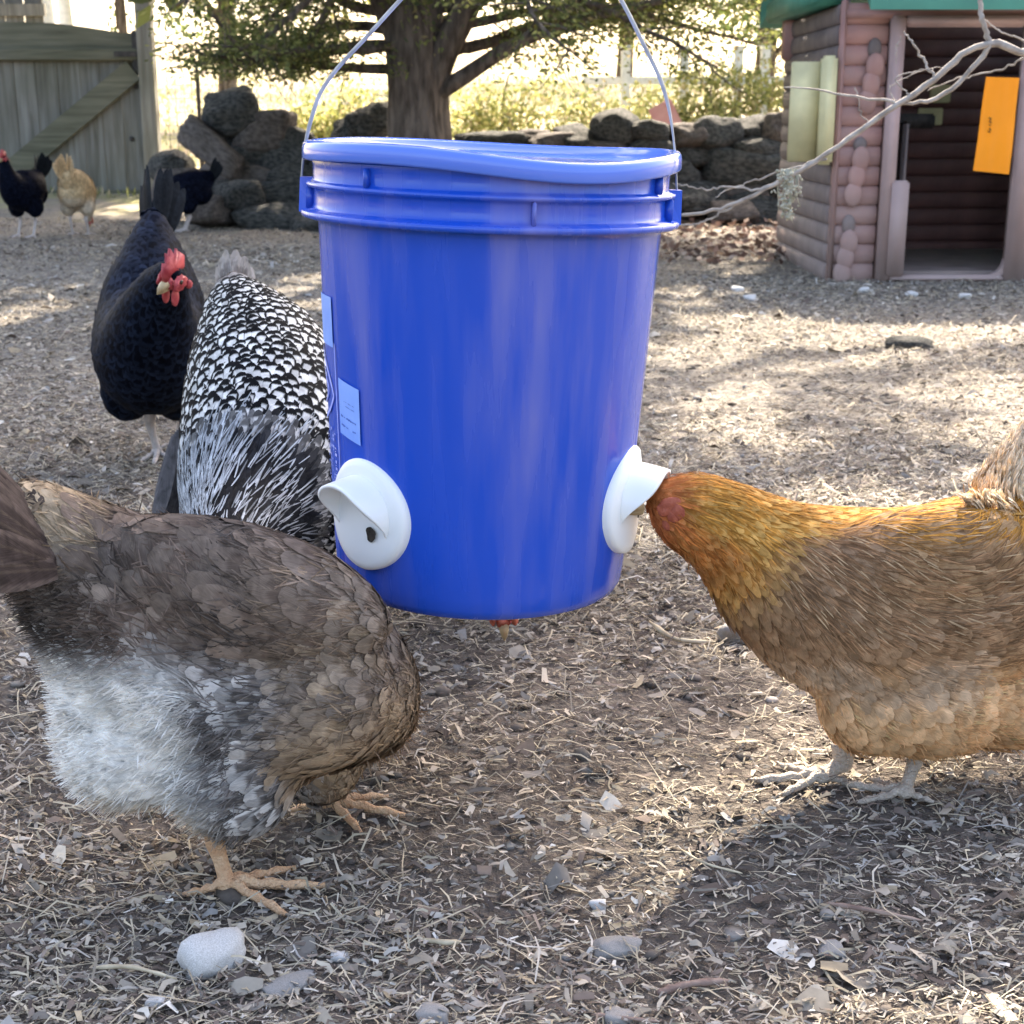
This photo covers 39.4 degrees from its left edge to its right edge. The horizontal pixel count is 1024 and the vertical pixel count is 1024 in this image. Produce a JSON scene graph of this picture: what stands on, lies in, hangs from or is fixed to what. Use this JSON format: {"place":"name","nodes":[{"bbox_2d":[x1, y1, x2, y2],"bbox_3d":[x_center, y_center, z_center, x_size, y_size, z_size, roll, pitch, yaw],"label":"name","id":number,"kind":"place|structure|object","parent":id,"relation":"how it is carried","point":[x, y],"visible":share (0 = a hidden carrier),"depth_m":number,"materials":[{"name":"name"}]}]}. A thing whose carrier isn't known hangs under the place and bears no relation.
{"place":"outdoors","nodes":[
{"label":"outdoors","id":0,"kind":"place"},
{"bbox_2d":[5,0,783,61],"label":"sky","id":1,"kind":"structure","parent":0,"point":[85,13],"materials":[{"name":"white"}]},
{"bbox_2d":[0,62,1023,1023],"bbox_3d":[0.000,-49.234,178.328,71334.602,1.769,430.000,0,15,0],"label":"ground","id":2,"kind":"structure","parent":0,"point":[120,206],"depth_m":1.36,"materials":[{"name":"brown wood"}]},
{"bbox_2d":[0,0,45,22],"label":"fence panel","id":3,"kind":"object","parent":2,"relation":"on","point":[19,10],"visible":0.04,"depth_m":11.12,"materials":[{"name":"grey wood"}]},
{"bbox_2d":[0,149,51,237],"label":"hen","id":4,"kind":"object","parent":2,"relation":"on","point":[22,192],"visible":1,"depth_m":7.37,"materials":[{"name":"black"}]},
{"bbox_2d":[43,0,54,22],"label":"birch trunk","id":5,"kind":"object","parent":2,"relation":"on","point":[49,17],"visible":0.05,"depth_m":14.14,"materials":[{"name":"white paint"}]},
{"bbox_2d":[57,0,72,24],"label":"birch trunk","id":6,"kind":"object","parent":2,"relation":"on","point":[64,12],"visible":0.2,"depth_m":15.09,"materials":[{"name":"white paint"}]},
{"bbox_2d":[53,154,96,234],"bbox_3d":[-2.301,-1.680,7.567,0.187,0.429,0.426,0,15,0],"label":"hen","id":7,"kind":"object","parent":2,"relation":"on","point":[76,190],"visible":1,"depth_m":7.45,"materials":[{"name":"beige"}]},
{"bbox_2d":[114,0,126,32],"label":"tree","id":8,"kind":"object","parent":2,"relation":"on","point":[120,18],"visible":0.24,"depth_m":15.12,"materials":[{"name":"brown plant"}]},
{"bbox_2d":[96,964,176,978],"bbox_3d":[-0.271,0.329,1.030,0.064,0.007,0.004,3,16,11],"label":"stick","id":9,"kind":"object","parent":2,"relation":"on","point":[121,966],"visible":1,"depth_m":1.03,"materials":[{"name":"wood"}]},
{"bbox_2d":[90,165,204,464],"bbox_3d":[-0.640,-0.339,2.516,0.210,0.511,0.658,-2,15,-8],"label":"hen","id":10,"kind":"object","parent":2,"relation":"on","point":[150,303],"visible":0.84,"depth_m":2.40,"materials":[{"name":"black"}]},
{"bbox_2d":[134,1,161,188],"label":"gate post","id":11,"kind":"object","parent":2,"relation":"on","point":[149,104],"visible":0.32,"depth_m":10.09,"materials":[{"name":"grey wood"}]},
{"bbox_2d":[0,22,144,193],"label":"gate","id":12,"kind":"structure","parent":11,"relation":"attached to","point":[73,91],"depth_m":10.18,"materials":[{"name":"wood"}]},
{"bbox_2d":[144,995,168,1006],"bbox_3d":[-0.250,0.344,1.008,0.017,0.008,0.012,0,15,0],"label":"stone","id":13,"kind":"object","parent":2,"relation":"on","point":[157,1002],"visible":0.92,"depth_m":1.00,"materials":[{"name":"grey stone"}]},
{"bbox_2d":[152,157,222,231],"bbox_3d":[-1.811,-1.752,7.902,0.436,0.400,0.176,-5,16,-18],"label":"hen","id":14,"kind":"object","parent":2,"relation":"on","point":[197,185],"visible":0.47,"depth_m":7.86,"materials":[{"name":"black"}]},
{"bbox_2d":[177,927,245,982],"bbox_3d":[-0.220,0.325,1.049,0.050,0.039,0.039,-5,16,-17],"label":"stone","id":15,"kind":"object","parent":2,"relation":"on","point":[203,953],"visible":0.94,"depth_m":1.04,"materials":[{"name":"white stone"}]},
{"bbox_2d":[0,466,429,920],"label":"hen","id":16,"kind":"object","parent":2,"relation":"on","point":[217,681],"visible":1,"depth_m":1.06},
{"bbox_2d":[165,64,264,166],"bbox_3d":[-2.167,-2.789,10.538,0.720,1.000,0.028,0,15,0],"label":"wire fence","id":17,"kind":"object","parent":2,"relation":"on","point":[198,98],"visible":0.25,"depth_m":10.46,"materials":[{"name":"metal"}]},
{"bbox_2d":[89,0,366,90],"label":"tree","id":18,"kind":"object","parent":2,"relation":"on","point":[228,84],"visible":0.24,"depth_m":16.06,"materials":[{"name":"green plant"}]},
{"bbox_2d":[152,249,335,553],"bbox_3d":[-0.302,-0.057,1.651,0.236,0.429,0.700,0,15,0],"label":"hen","id":19,"kind":"object","parent":2,"relation":"on","point":[249,437],"visible":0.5,"depth_m":1.62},
{"bbox_2d":[258,966,316,998],"bbox_3d":[-0.160,0.339,1.026,0.044,0.010,0.022,-8,17,-27],"label":"stone","id":20,"kind":"object","parent":2,"relation":"on","point":[282,982],"visible":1,"depth_m":1.02,"materials":[{"name":"grey stone"}]},
{"bbox_2d":[259,74,387,137],"bbox_3d":[-1.453,-3.253,12.078,1.318,0.865,0.950,0,15,0],"label":"shrub","id":21,"kind":"object","parent":2,"relation":"on","point":[321,129],"visible":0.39,"depth_m":11.98,"materials":[{"name":"green plant"}]},
{"bbox_2d":[330,950,347,962],"bbox_3d":[-0.128,0.329,1.059,0.013,0.008,0.011,0,15,0],"label":"stone","id":22,"kind":"object","parent":2,"relation":"on","point":[341,956],"visible":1,"depth_m":1.06,"materials":[{"name":"grey stone"}]},
{"bbox_2d":[184,0,528,27],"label":"tree","id":23,"kind":"object","parent":2,"relation":"on","point":[332,16],"visible":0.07,"depth_m":22.59,"materials":[{"name":"green plant"}]},
{"bbox_2d":[0,73,782,198],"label":"grass","id":24,"kind":"structure","parent":2,"relation":"on","point":[182,148],"depth_m":20.60,"materials":[{"name":"green plant"}]},
{"bbox_2d":[415,1002,448,1023],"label":"stone","id":25,"kind":"object","parent":2,"relation":"on","point":[426,1010],"visible":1,"depth_m":0.98,"materials":[{"name":"grey stone"}]},
{"bbox_2d":[423,938,460,945],"bbox_3d":[-0.052,0.320,1.067,0.029,0.006,0.010,0,15,0],"label":"stick","id":26,"kind":"object","parent":2,"relation":"on","point":[446,942],"visible":1,"depth_m":1.06,"materials":[{"name":"wood"}]},
{"bbox_2d":[124,0,781,139],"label":"tree","id":27,"kind":"object","parent":2,"relation":"on","point":[423,45],"visible":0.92,"depth_m":7.57,"materials":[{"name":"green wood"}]},
{"bbox_2d":[147,85,783,231],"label":"stone wall","id":28,"kind":"structure","parent":2,"relation":"on","point":[246,142],"depth_m":8.47,"materials":[{"name":"grey stone"}]},
{"bbox_2d":[489,619,517,640],"bbox_3d":[0.031,-0.109,1.843,0.205,0.422,0.588,7,17,24],"label":"hen","id":29,"kind":"object","parent":2,"relation":"on","point":[503,626],"visible":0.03,"depth_m":1.60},
{"bbox_2d":[0,225,1023,1022],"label":"grit","id":30,"kind":"object","parent":2,"relation":"on","point":[228,897],"visible":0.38,"depth_m":1.28,"materials":[{"name":"grey stone"}]},
{"bbox_2d":[449,65,681,138],"bbox_3d":[0.291,-3.504,12.627,2.411,0.988,1.163,0,15,0],"label":"shrub","id":31,"kind":"object","parent":2,"relation":"on","point":[503,117],"visible":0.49,"depth_m":12.46,"materials":[{"name":"green plant"}]},
{"bbox_2d":[502,1,633,76],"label":"tree","id":32,"kind":"object","parent":2,"relation":"on","point":[618,71],"visible":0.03,"depth_m":24.74,"materials":[{"name":"green plant"}]},
{"bbox_2d":[589,899,605,910],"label":"stone","id":33,"kind":"object","parent":2,"relation":"on","point":[595,902],"visible":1,"depth_m":1.12,"materials":[{"name":"grey stone"}]},
{"bbox_2d":[590,935,641,960],"bbox_3d":[0.078,0.323,1.067,0.038,0.015,0.028,-3,16,-11],"label":"stone","id":34,"kind":"object","parent":2,"relation":"on","point":[615,946],"visible":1,"depth_m":1.06,"materials":[{"name":"grey stone"}]},
{"bbox_2d":[603,1006,635,1023],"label":"stone","id":35,"kind":"object","parent":2,"relation":"on","point":[613,1014],"visible":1,"depth_m":0.98,"materials":[{"name":"grey stone"}]},
{"bbox_2d":[594,1012,657,1022],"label":"stick","id":36,"kind":"object","parent":2,"relation":"on","point":[639,1019],"visible":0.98,"depth_m":0.98,"materials":[{"name":"wood"}]},
{"bbox_2d":[649,98,681,124],"bbox_3d":[1.095,-2.368,9.305,0.429,0.619,0.020,0,15,0],"label":"pink board","id":37,"kind":"object","parent":2,"relation":"on","point":[658,112],"visible":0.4,"depth_m":9.24,"materials":[{"name":"pink"}]},
{"bbox_2d":[649,621,715,643],"bbox_3d":[0.195,0.145,1.684,0.091,0.011,0.025,11,19,35],"label":"stick","id":38,"kind":"object","parent":2,"relation":"on","point":[660,630],"visible":0.98,"depth_m":1.67,"materials":[{"name":"wood"}]},
{"bbox_2d":[583,45,783,121],"bbox_3d":[1.988,-4.056,14.027,2.589,0.980,0.110,0,15,0],"label":"white fence","id":39,"kind":"object","parent":2,"relation":"on","point":[626,78],"visible":0.19,"depth_m":13.96,"materials":[{"name":"paint"}]},
{"bbox_2d":[656,977,728,995],"bbox_3d":[0.129,0.335,1.014,0.055,0.007,0.007,-4,16,-15],"label":"stick","id":40,"kind":"object","parent":2,"relation":"on","point":[682,985],"visible":1,"depth_m":1.01,"materials":[{"name":"wood"}]},
{"bbox_2d":[611,46,785,122],"bbox_3d":[1.925,-3.863,13.541,1.974,1.052,1.180,0,15,0],"label":"shrub","id":41,"kind":"object","parent":2,"relation":"on","point":[717,108],"visible":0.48,"depth_m":13.41,"materials":[{"name":"green plant"}]},
{"bbox_2d":[681,849,742,873],"bbox_3d":[0.162,0.288,1.179,0.060,0.004,0.011,13,20,39],"label":"stick","id":42,"kind":"object","parent":2,"relation":"on","point":[706,863],"visible":1,"depth_m":1.17,"materials":[{"name":"wood"}]},
{"bbox_2d":[658,217,788,263],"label":"dead leaves","id":43,"kind":"object","parent":2,"relation":"on","point":[712,247],"visible":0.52,"depth_m":6.79,"materials":[{"name":"brown plant"}]},
{"bbox_2d":[716,623,744,643],"bbox_3d":[0.267,0.143,1.685,0.051,0.032,0.035,0,15,0],"label":"stone","id":44,"kind":"object","parent":2,"relation":"on","point":[724,631],"visible":0.38,"depth_m":1.68,"materials":[{"name":"grey stone"}]},
{"bbox_2d":[685,0,783,112],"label":"tree","id":45,"kind":"object","parent":2,"relation":"on","point":[774,56],"visible":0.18,"depth_m":14.26,"materials":[{"name":"green plant"}]},
{"bbox_2d":[731,285,743,291],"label":"stone","id":46,"kind":"object","parent":2,"relation":"on","point":[737,288],"visible":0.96,"depth_m":5.23,"materials":[{"name":"white stone"}]},
{"bbox_2d":[743,294,756,299],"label":"stone","id":47,"kind":"object","parent":2,"relation":"on","point":[752,296],"visible":0.81,"depth_m":5.00,"materials":[{"name":"white stone"}]},
{"bbox_2d":[629,421,1023,805],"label":"hen","id":48,"kind":"object","parent":2,"relation":"on","point":[894,632],"visible":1,"depth_m":1.22,"materials":[{"name":"brown"}]},
{"bbox_2d":[818,939,846,958],"bbox_3d":[0.238,0.326,1.065,0.022,0.011,0.017,2,15,6],"label":"stone","id":49,"kind":"object","parent":2,"relation":"on","point":[826,946],"visible":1,"depth_m":1.06,"materials":[{"name":"grey stone"}]},
{"bbox_2d":[673,0,1023,225],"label":"branch","id":50,"kind":"object","parent":2,"relation":"on","point":[786,181],"visible":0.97,"depth_m":2.65,"materials":[{"name":"grey wood"}]},
{"bbox_2d":[858,287,868,292],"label":"stone","id":51,"kind":"object","parent":2,"relation":"on","point":[862,289],"visible":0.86,"depth_m":5.18,"materials":[{"name":"white stone"}]},
{"bbox_2d":[827,902,922,921],"bbox_3d":[0.280,0.308,1.105,0.073,0.009,0.011,6,16,19],"label":"stick","id":52,"kind":"object","parent":2,"relation":"on","point":[864,909],"visible":1,"depth_m":1.10,"materials":[{"name":"wood"}]},
{"bbox_2d":[760,0,1023,281],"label":"playhouse","id":53,"kind":"object","parent":2,"relation":"on","point":[894,194],"visible":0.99,"depth_m":5.55,"materials":[{"name":"plastic"}]},
{"bbox_2d":[973,77,1019,173],"bbox_3d":[1.819,-1.450,5.376,0.145,0.354,0.020,0,15,0],"label":"orange sheet","id":54,"kind":"object","parent":53,"relation":"hanging from","point":[995,134],"visible":1,"depth_m":5.38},
{"bbox_2d":[883,336,936,348],"bbox_3d":[1.085,-0.459,3.906,0.143,0.042,0.092,0,15,0],"label":"stone","id":55,"kind":"object","parent":2,"relation":"on","point":[907,342],"visible":0.85,"depth_m":3.88,"materials":[{"name":"grey stone"}]},
{"bbox_2d":[905,291,917,296],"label":"stone","id":56,"kind":"object","parent":2,"relation":"on","point":[914,293],"visible":0.82,"depth_m":5.06,"materials":[{"name":"white stone"}]},
{"bbox_2d":[957,293,971,298],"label":"stone","id":57,"kind":"object","parent":2,"relation":"on","point":[962,295],"visible":0.8,"depth_m":5.00,"materials":[{"name":"white stone"}]},
{"bbox_2d":[984,992,1019,1023],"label":"wood chip","id":58,"kind":"object","parent":2,"relation":"on","point":[999,1003],"visible":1,"depth_m":0.99,"materials":[{"name":"wood"}]},
{"bbox_3d":[-0.001,-1.365,0.890,0.008,1.838,0.006,0,15,0],"label":"cord","id":59,"kind":"object","parent":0,"visible":0},
{"bbox_2d":[299,0,681,619],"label":"bucket","id":60,"kind":"object","parent":59,"relation":"hanging from","point":[487,307],"visible":0.99,"depth_m":1.12,"materials":[{"name":"plastic"}]}
]}

